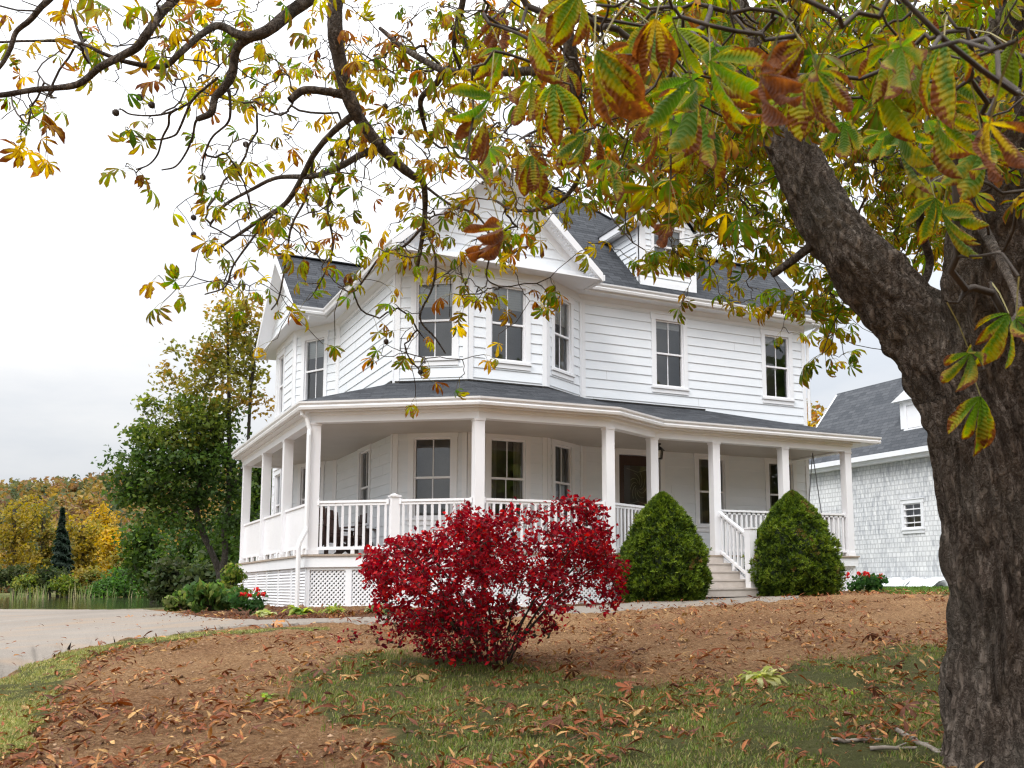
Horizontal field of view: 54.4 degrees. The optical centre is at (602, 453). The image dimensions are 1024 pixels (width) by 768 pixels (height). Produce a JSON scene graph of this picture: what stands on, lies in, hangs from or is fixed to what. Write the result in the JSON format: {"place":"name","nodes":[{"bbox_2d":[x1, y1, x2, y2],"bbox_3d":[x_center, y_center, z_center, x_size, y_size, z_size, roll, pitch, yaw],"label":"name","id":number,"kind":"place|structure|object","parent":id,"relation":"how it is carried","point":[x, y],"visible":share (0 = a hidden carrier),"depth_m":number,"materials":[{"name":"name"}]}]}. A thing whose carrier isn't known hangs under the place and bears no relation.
{"place":"outdoors","nodes":[
{"label":"outdoors","id":0,"kind":"place"},
{"bbox_2d":[0,563,32,597],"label":"bank shrub","id":1,"kind":"object","parent":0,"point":[9,573],"visible":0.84,"depth_m":90.44,"materials":[{"name":"green plant"}]},
{"bbox_2d":[26,563,74,596],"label":"bank shrub","id":2,"kind":"object","parent":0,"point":[47,575],"visible":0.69,"depth_m":89.43,"materials":[{"name":"green plant"}]},
{"bbox_2d":[50,507,70,596],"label":"spruce tree","id":3,"kind":"object","parent":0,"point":[59,558],"visible":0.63,"depth_m":93.26,"materials":[{"name":"green plant"}]},
{"bbox_2d":[0,596,164,609],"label":"water","id":4,"kind":"structure","parent":0,"point":[90,603],"depth_m":51.65,"materials":[{"name":"green liquid"}]},
{"bbox_2d":[0,581,134,598],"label":"reeds","id":5,"kind":"object","parent":4,"relation":"in","point":[38,595],"visible":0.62,"depth_m":82.58,"materials":[{"name":"green plant"}]},
{"bbox_2d":[4,490,219,592],"bbox_3d":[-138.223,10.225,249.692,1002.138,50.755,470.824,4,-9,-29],"label":"hills","id":6,"kind":"structure","parent":0,"point":[121,521],"depth_m":321.52,"materials":[{"name":"green plant"}]},
{"bbox_2d":[0,468,264,592],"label":"hill forest","id":7,"kind":"object","parent":6,"relation":"on","point":[59,493],"visible":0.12,"depth_m":325.12,"materials":[{"name":"yellow plant"}]},
{"bbox_2d":[0,609,327,677],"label":"driveway","id":8,"kind":"structure","parent":0,"point":[80,631],"depth_m":14.87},
{"bbox_2d":[0,611,288,664],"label":"drive leaves","id":9,"kind":"object","parent":8,"relation":"on","point":[97,638],"visible":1,"depth_m":13.45,"materials":[{"name":"brown plant"}]},
{"bbox_2d":[125,608,380,620],"bbox_3d":[-5.697,2.663,16.279,4.864,0.207,2.183,-1,-8,6],"label":"leaf drift","id":10,"kind":"object","parent":8,"relation":"on","point":[229,614],"visible":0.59,"depth_m":16.04,"materials":[{"name":"brown plant"}]},
{"bbox_2d":[0,586,948,767],"bbox_3d":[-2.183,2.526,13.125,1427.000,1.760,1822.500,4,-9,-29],"label":"ground","id":11,"kind":"structure","parent":0,"point":[210,651],"depth_m":9.63,"materials":[{"name":"brown soil"}]},
{"bbox_2d":[0,489,50,588],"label":"autumn tree","id":12,"kind":"object","parent":11,"relation":"on","point":[15,541],"visible":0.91,"depth_m":103.46,"materials":[{"name":"yellow plant"}]},
{"bbox_2d":[6,573,48,597],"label":"bank shrub","id":13,"kind":"object","parent":11,"relation":"on","point":[29,578],"visible":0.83,"depth_m":89.11,"materials":[{"name":"green plant"}]},
{"bbox_2d":[19,503,57,594],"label":"autumn tree","id":14,"kind":"object","parent":11,"relation":"on","point":[46,535],"visible":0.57,"depth_m":109.57,"materials":[{"name":"yellow plant"}]},
{"bbox_2d":[55,533,76,596],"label":"spruce tree","id":15,"kind":"object","parent":11,"relation":"on","point":[69,555],"visible":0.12,"depth_m":95.42,"materials":[{"name":"green plant"}]},
{"bbox_2d":[47,573,89,596],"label":"bank shrub","id":16,"kind":"object","parent":11,"relation":"on","point":[62,586],"visible":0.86,"depth_m":87.54,"materials":[{"name":"green plant"}]},
{"bbox_2d":[0,642,161,767],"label":"leaf drift","id":17,"kind":"object","parent":11,"relation":"on","point":[53,717],"visible":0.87,"depth_m":8.38,"materials":[{"name":"brown plant"}]},
{"bbox_2d":[46,512,117,595],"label":"autumn tree","id":18,"kind":"object","parent":11,"relation":"on","point":[83,547],"visible":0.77,"depth_m":101.45,"materials":[{"name":"yellow plant"}]},
{"bbox_2d":[69,565,110,596],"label":"bank shrub","id":19,"kind":"object","parent":11,"relation":"on","point":[88,575],"visible":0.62,"depth_m":88.64,"materials":[{"name":"yellow plant"}]},
{"bbox_2d":[83,571,115,596],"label":"bank shrub","id":20,"kind":"object","parent":11,"relation":"on","point":[95,587],"visible":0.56,"depth_m":86.44,"materials":[{"name":"green plant"}]},
{"bbox_2d":[83,501,124,574],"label":"autumn tree","id":21,"kind":"object","parent":11,"relation":"on","point":[105,519],"visible":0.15,"depth_m":113.58,"materials":[{"name":"yellow plant"}]},
{"bbox_2d":[92,524,132,576],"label":"autumn tree","id":22,"kind":"object","parent":11,"relation":"on","point":[105,541],"visible":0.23,"depth_m":99.52,"materials":[{"name":"yellow plant"}]},
{"bbox_2d":[94,566,140,596],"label":"bank shrub","id":23,"kind":"object","parent":11,"relation":"on","point":[121,586],"visible":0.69,"depth_m":84.45,"materials":[{"name":"green plant"}]},
{"bbox_2d":[104,547,138,593],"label":"autumn tree","id":24,"kind":"object","parent":11,"relation":"on","point":[115,559],"visible":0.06,"depth_m":91.49,"materials":[{"name":"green plant"}]},
{"bbox_2d":[130,579,149,596],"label":"bank shrub","id":25,"kind":"object","parent":11,"relation":"on","point":[145,592],"visible":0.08,"depth_m":82.46,"materials":[{"name":"green plant"}]},
{"bbox_2d":[109,511,177,600],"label":"broadleaf tree","id":26,"kind":"object","parent":11,"relation":"on","point":[141,544],"visible":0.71,"depth_m":57.39,"materials":[{"name":"green plant"}]},
{"bbox_2d":[0,626,329,756],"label":"verge grass","id":27,"kind":"structure","parent":11,"relation":"on","point":[13,721],"depth_m":9.74,"materials":[{"name":"green plant"}]},
{"bbox_2d":[140,555,190,602],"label":"bank shrub","id":28,"kind":"object","parent":11,"relation":"on","point":[163,580],"visible":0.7,"depth_m":49.58,"materials":[{"name":"green plant"}]},
{"bbox_2d":[142,517,219,579],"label":"broadleaf tree","id":29,"kind":"object","parent":11,"relation":"on","point":[186,544],"visible":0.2,"depth_m":53.44,"materials":[{"name":"green plant"}]},
{"bbox_2d":[90,292,274,581],"bbox_3d":[-12.358,-0.029,29.444,6.014,9.403,3.472,-4,-8,24],"label":"maple tree","id":30,"kind":"object","parent":11,"relation":"on","point":[202,455],"visible":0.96,"depth_m":29.12,"materials":[{"name":"green plant"}]},
{"bbox_2d":[161,588,208,611],"bbox_3d":[-8.295,2.982,19.965,0.834,0.521,1.003,-5,-9,30],"label":"garden shrub","id":31,"kind":"object","parent":11,"relation":"on","point":[174,602],"visible":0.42,"depth_m":19.82,"materials":[{"name":"green plant"}]},
{"bbox_2d":[164,549,229,606],"bbox_3d":[-16.254,5.415,39.938,2.793,3.053,2.673,4,-9,-29],"label":"bank shrub","id":32,"kind":"object","parent":11,"relation":"on","point":[204,573],"visible":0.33,"depth_m":39.46,"materials":[{"name":"green plant"}]},
{"bbox_2d":[181,504,239,584],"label":"broadleaf tree","id":33,"kind":"object","parent":11,"relation":"on","point":[218,550],"visible":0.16,"depth_m":49.44,"materials":[{"name":"green plant"}]},
{"bbox_2d":[182,577,243,612],"bbox_3d":[-6.993,2.579,17.773,1.076,0.703,0.851,4,-9,-29],"label":"garden shrub","id":34,"kind":"object","parent":11,"relation":"on","point":[199,593],"visible":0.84,"depth_m":17.55,"materials":[{"name":"green plant"}]},
{"bbox_2d":[216,562,252,607],"bbox_3d":[-7.746,2.786,20.824,0.810,0.989,0.643,4,-9,-29],"label":"garden shrub","id":35,"kind":"object","parent":11,"relation":"on","point":[234,577],"visible":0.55,"depth_m":20.75,"materials":[{"name":"green plant"}]},
{"bbox_2d":[227,587,267,613],"bbox_3d":[-5.980,2.509,16.699,0.679,0.503,0.479,4,-9,-29],"label":"flower plant","id":36,"kind":"object","parent":11,"relation":"on","point":[242,601],"visible":0.99,"depth_m":16.65,"materials":[{"name":"green plant"}]},
{"bbox_2d":[228,462,272,574],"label":"broadleaf tree","id":37,"kind":"object","parent":11,"relation":"on","point":[256,474],"visible":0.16,"depth_m":45.43,"materials":[{"name":"green plant"}]},
{"bbox_2d":[246,692,272,701],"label":"hosta plant","id":38,"kind":"object","parent":11,"relation":"on","point":[264,695],"visible":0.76,"depth_m":8.62,"materials":[{"name":"green plant"}]},
{"bbox_2d":[255,609,276,616],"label":"hosta plant","id":39,"kind":"object","parent":11,"relation":"on","point":[261,613],"visible":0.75,"depth_m":16.01,"materials":[{"name":"yellow plant"}]},
{"bbox_2d":[281,605,318,615],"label":"hosta plant","id":40,"kind":"object","parent":11,"relation":"on","point":[294,610],"visible":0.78,"depth_m":16.00,"materials":[{"name":"green plant"}]},
{"bbox_2d":[318,603,348,613],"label":"hosta plant","id":41,"kind":"object","parent":11,"relation":"on","point":[330,608],"visible":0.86,"depth_m":16.43,"materials":[{"name":"green plant"}]},
{"bbox_2d":[364,603,386,613],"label":"hosta plant","id":42,"kind":"object","parent":11,"relation":"on","point":[371,609],"visible":0.29,"depth_m":16.29,"materials":[{"name":"green plant"}]},
{"bbox_2d":[1,593,944,767],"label":"soil clods","id":43,"kind":"object","parent":11,"relation":"on","point":[56,756],"visible":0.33,"depth_m":9.94,"materials":[{"name":"brown soil"}]},
{"bbox_2d":[1,591,945,767],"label":"leaf crumbs","id":44,"kind":"object","parent":11,"relation":"on","point":[472,692],"visible":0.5,"depth_m":9.22,"materials":[{"name":"brown plant"}]},
{"bbox_2d":[330,489,631,669],"bbox_3d":[-1.185,1.414,10.609,2.894,1.999,2.724,4,-9,-29],"label":"burning bush","id":45,"kind":"object","parent":11,"relation":"on","point":[474,551],"visible":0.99,"depth_m":10.26,"materials":[{"name":"red plant"}]},
{"bbox_2d":[0,588,983,767],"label":"fallen leaves","id":46,"kind":"object","parent":11,"relation":"on","point":[556,721],"visible":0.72,"depth_m":8.19,"materials":[{"name":"brown plant"}]},
{"bbox_2d":[0,0,1023,767],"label":"chestnut tree","id":47,"kind":"object","parent":11,"relation":"on","point":[756,96],"visible":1,"depth_m":6.14,"materials":[{"name":"green plant"}]},
{"bbox_2d":[231,156,881,607],"bbox_3d":[-1.895,-2.037,25.451,13.285,12.360,13.119,4,-9,-29],"label":"farmhouse","id":48,"kind":"object","parent":11,"relation":"on","point":[607,380],"visible":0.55,"depth_m":21.50,"materials":[{"name":"paint"}]},
{"bbox_2d":[273,469,281,513],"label":"window","id":49,"kind":"structure","parent":48,"relation":"in","point":[277,472],"depth_m":26.61,"materials":[{"name":"paint"}]},
{"bbox_2d":[275,346,285,418],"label":"window","id":50,"kind":"structure","parent":48,"relation":"in","point":[281,354],"depth_m":27.01,"materials":[{"name":"paint"}]},
{"bbox_2d":[297,461,324,507],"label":"window","id":51,"kind":"structure","parent":48,"relation":"in","point":[301,467],"depth_m":24.74,"materials":[{"name":"paint"}]},
{"bbox_2d":[300,330,328,400],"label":"window","id":52,"kind":"structure","parent":48,"relation":"in","point":[314,359],"depth_m":25.17,"materials":[{"name":"paint"}]},
{"bbox_2d":[318,506,361,553],"bbox_3d":[-5.356,1.557,19.676,0.880,1.054,0.930,7,-11,-44],"label":"porch chair","id":53,"kind":"object","parent":48,"relation":"on","point":[331,533],"visible":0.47,"depth_m":19.80,"materials":[{"name":"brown wood"}]},
{"bbox_2d":[336,513,375,553],"bbox_3d":[-5.139,1.738,21.069,0.880,1.054,0.930,-2,-8,13],"label":"porch chair","id":54,"kind":"object","parent":48,"relation":"on","point":[360,518],"visible":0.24,"depth_m":21.18,"materials":[{"name":"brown wood"}]},
{"bbox_2d":[357,444,371,527],"bbox_3d":[-5.016,0.840,21.907,0.612,2.170,1.280,4,-9,-29],"label":"window","id":55,"kind":"structure","parent":48,"relation":"in","point":[364,453],"depth_m":22.11,"materials":[{"name":"paint"}]},
{"bbox_2d":[406,432,458,525],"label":"window","id":56,"kind":"structure","parent":48,"relation":"in","point":[432,457],"depth_m":20.39,"materials":[{"name":"glass"}]},
{"bbox_2d":[409,273,460,365],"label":"window","id":57,"kind":"structure","parent":48,"relation":"in","point":[440,326],"depth_m":20.48,"materials":[{"name":"glass"}]},
{"bbox_2d":[484,433,531,525],"bbox_3d":[-2.052,0.621,20.463,1.280,2.170,0.612,4,-9,-29],"label":"window","id":58,"kind":"structure","parent":48,"relation":"in","point":[507,457],"depth_m":20.51,"materials":[{"name":"glass"}]},
{"bbox_2d":[484,276,532,370],"bbox_3d":[-2.083,-2.596,20.887,1.280,2.160,0.612,4,-9,-29],"label":"window","id":59,"kind":"structure","parent":48,"relation":"in","point":[515,354],"depth_m":20.90,"materials":[{"name":"glass"}]},
{"bbox_2d":[551,289,575,381],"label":"window","id":60,"kind":"structure","parent":48,"relation":"in","point":[562,330],"depth_m":21.95,"materials":[{"name":"paint"}]},
{"bbox_2d":[551,439,575,527],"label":"window","id":61,"kind":"structure","parent":48,"relation":"in","point":[563,453],"depth_m":21.58,"materials":[{"name":"paint"}]},
{"bbox_2d":[615,448,665,552],"bbox_3d":[0.759,1.146,22.853,1.430,2.520,0.560,4,-9,-29],"label":"door","id":62,"kind":"structure","parent":48,"relation":"in","point":[630,471],"depth_m":22.90,"materials":[{"name":"paint"}]},
{"bbox_2d":[658,443,664,459],"bbox_3d":[1.249,-0.040,21.768,0.219,0.351,0.219,-3,-8,16],"label":"porch lantern","id":63,"kind":"object","parent":48,"relation":"hanging from","point":[660,452],"visible":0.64,"depth_m":21.70,"materials":[{"name":"black metal"}]},
{"bbox_2d":[650,311,689,394],"bbox_3d":[1.481,-2.253,23.747,1.280,2.160,0.612,4,-9,-29],"label":"window","id":64,"kind":"structure","parent":48,"relation":"in","point":[669,341],"depth_m":23.77,"materials":[{"name":"glass"}]},
{"bbox_2d":[693,453,729,531],"bbox_3d":[2.502,1.026,23.864,1.260,2.170,0.612,4,-9,-29],"label":"window","id":65,"kind":"structure","parent":48,"relation":"in","point":[701,472],"depth_m":23.83,"materials":[{"name":"paint"}]},
{"bbox_2d":[759,327,795,405],"bbox_3d":[4.312,-2.077,25.291,1.260,2.160,0.612,4,-9,-29],"label":"window","id":66,"kind":"structure","parent":48,"relation":"in","point":[777,364],"depth_m":25.30,"materials":[{"name":"paint"}]},
{"bbox_2d":[764,458,796,515],"bbox_3d":[4.343,1.140,24.868,1.260,2.170,0.612,4,-9,-29],"label":"window","id":67,"kind":"structure","parent":48,"relation":"in","point":[771,470],"depth_m":24.89,"materials":[{"name":"paint"}]},
{"bbox_2d":[809,453,827,525],"bbox_3d":[4.804,1.100,23.949,0.685,2.102,1.200,4,-9,-29],"label":"porch swing","id":68,"kind":"object","parent":48,"relation":"hanging from","point":[816,482],"visible":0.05,"depth_m":23.53,"materials":[{"name":"metal"}]},
{"bbox_2d":[248,636,949,767],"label":"lawn grass","id":69,"kind":"structure","parent":11,"relation":"on","point":[533,698],"depth_m":7.91,"materials":[{"name":"green plant"}]},
{"bbox_2d":[615,491,713,602],"bbox_3d":[1.161,1.790,18.602,1.914,2.208,1.932,4,-9,-29],"label":"conical spruce","id":70,"kind":"object","parent":11,"relation":"on","point":[663,551],"visible":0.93,"depth_m":18.04,"materials":[{"name":"green plant"}]},
{"bbox_2d":[729,666,788,686],"bbox_3d":[1.479,2.154,9.400,0.514,0.244,0.698,2,-8,-21],"label":"hosta plant","id":71,"kind":"object","parent":11,"relation":"on","point":[766,673],"visible":0.85,"depth_m":9.30,"materials":[{"name":"green plant"}]},
{"bbox_2d":[740,489,846,596],"bbox_3d":[3.921,1.881,20.321,2.136,2.313,2.169,4,-9,-29],"label":"conical spruce","id":72,"kind":"object","parent":11,"relation":"on","point":[796,551],"visible":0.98,"depth_m":19.70,"materials":[{"name":"green plant"}]},
{"bbox_2d":[807,401,823,426],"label":"autumn tree","id":73,"kind":"object","parent":11,"relation":"on","point":[814,413],"visible":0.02,"depth_m":59.77,"materials":[{"name":"orange plant"}]},
{"bbox_2d":[807,411,823,426],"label":"autumn tree","id":74,"kind":"object","parent":11,"relation":"on","point":[808,423],"visible":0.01,"depth_m":54.53,"materials":[{"name":"yellow plant"}]},
{"bbox_2d":[807,404,826,426],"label":"autumn tree","id":75,"kind":"object","parent":11,"relation":"on","point":[813,407],"visible":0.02,"depth_m":71.81,"materials":[{"name":"yellow plant"}]},
{"bbox_2d":[833,687,863,694],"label":"hosta plant","id":76,"kind":"object","parent":11,"relation":"on","point":[845,688],"visible":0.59,"depth_m":8.67,"materials":[{"name":"green plant"}]},
{"bbox_2d":[831,735,881,742],"bbox_3d":[1.755,1.982,6.857,0.340,0.048,0.102,0,-8,-5],"label":"fallen stick","id":77,"kind":"object","parent":11,"relation":"on","point":[841,740],"visible":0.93,"depth_m":6.83,"materials":[{"name":"grey wood"}]},
{"bbox_2d":[844,571,876,591],"bbox_3d":[5.539,2.773,21.254,0.666,0.494,0.575,2,-8,-17],"label":"flower plant","id":78,"kind":"object","parent":11,"relation":"on","point":[859,585],"visible":0.95,"depth_m":21.13,"materials":[{"name":"green plant"}]},
{"bbox_2d":[860,572,888,591],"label":"flower plant","id":79,"kind":"object","parent":11,"relation":"on","point":[881,579],"visible":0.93,"depth_m":21.15,"materials":[{"name":"green plant"}]},
{"bbox_2d":[809,378,947,586],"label":"outbuilding","id":80,"kind":"structure","parent":11,"relation":"on","point":[897,527],"depth_m":31.53,"materials":[{"name":"paint"}]},
{"bbox_2d":[899,497,924,533],"bbox_3d":[9.758,2.006,30.494,0.612,1.320,1.189,4,-9,-29],"label":"window","id":81,"kind":"structure","parent":80,"relation":"in","point":[912,510],"depth_m":30.61,"materials":[{"name":"paint"}]},
{"bbox_2d":[870,742,916,750],"bbox_3d":[1.948,1.963,6.621,0.336,0.043,0.091,0,-8,-2],"label":"fallen stick","id":82,"kind":"object","parent":11,"relation":"on","point":[882,747],"visible":0.95,"depth_m":6.59,"materials":[{"name":"grey wood"}]},
{"bbox_2d":[882,576,944,586],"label":"flowers","id":83,"kind":"object","parent":11,"relation":"on","point":[913,581],"visible":0.6,"depth_m":29.63,"materials":[{"name":"white plant"}]},
{"bbox_2d":[895,727,940,752],"bbox_3d":[2.162,1.960,6.734,0.060,0.090,0.757,0,-8,-8],"label":"fallen stick","id":84,"kind":"object","parent":11,"relation":"on","point":[901,731],"visible":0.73,"depth_m":6.70,"materials":[{"name":"grey wood"}]},
{"bbox_2d":[912,738,941,751],"bbox_3d":[2.214,1.952,6.528,0.082,0.071,0.513,1,-8,-14],"label":"fallen stick","id":85,"kind":"object","parent":11,"relation":"on","point":[916,740],"visible":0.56,"depth_m":6.71,"materials":[{"name":"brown wood"}]},
{"bbox_2d":[0,0,993,485],"label":"sky","id":86,"kind":"structure","parent":0,"point":[77,253],"materials":[{"name":"white"}]},
{"bbox_2d":[328,595,798,624],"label":"path","id":87,"kind":"structure","parent":0,"point":[624,606],"depth_m":16.99,"materials":[{"name":"grey concrete"}]},
{"bbox_2d":[869,585,949,593],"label":"back grass","id":88,"kind":"structure","parent":0,"point":[916,588],"depth_m":25.96,"materials":[{"name":"green plant"}]}
]}

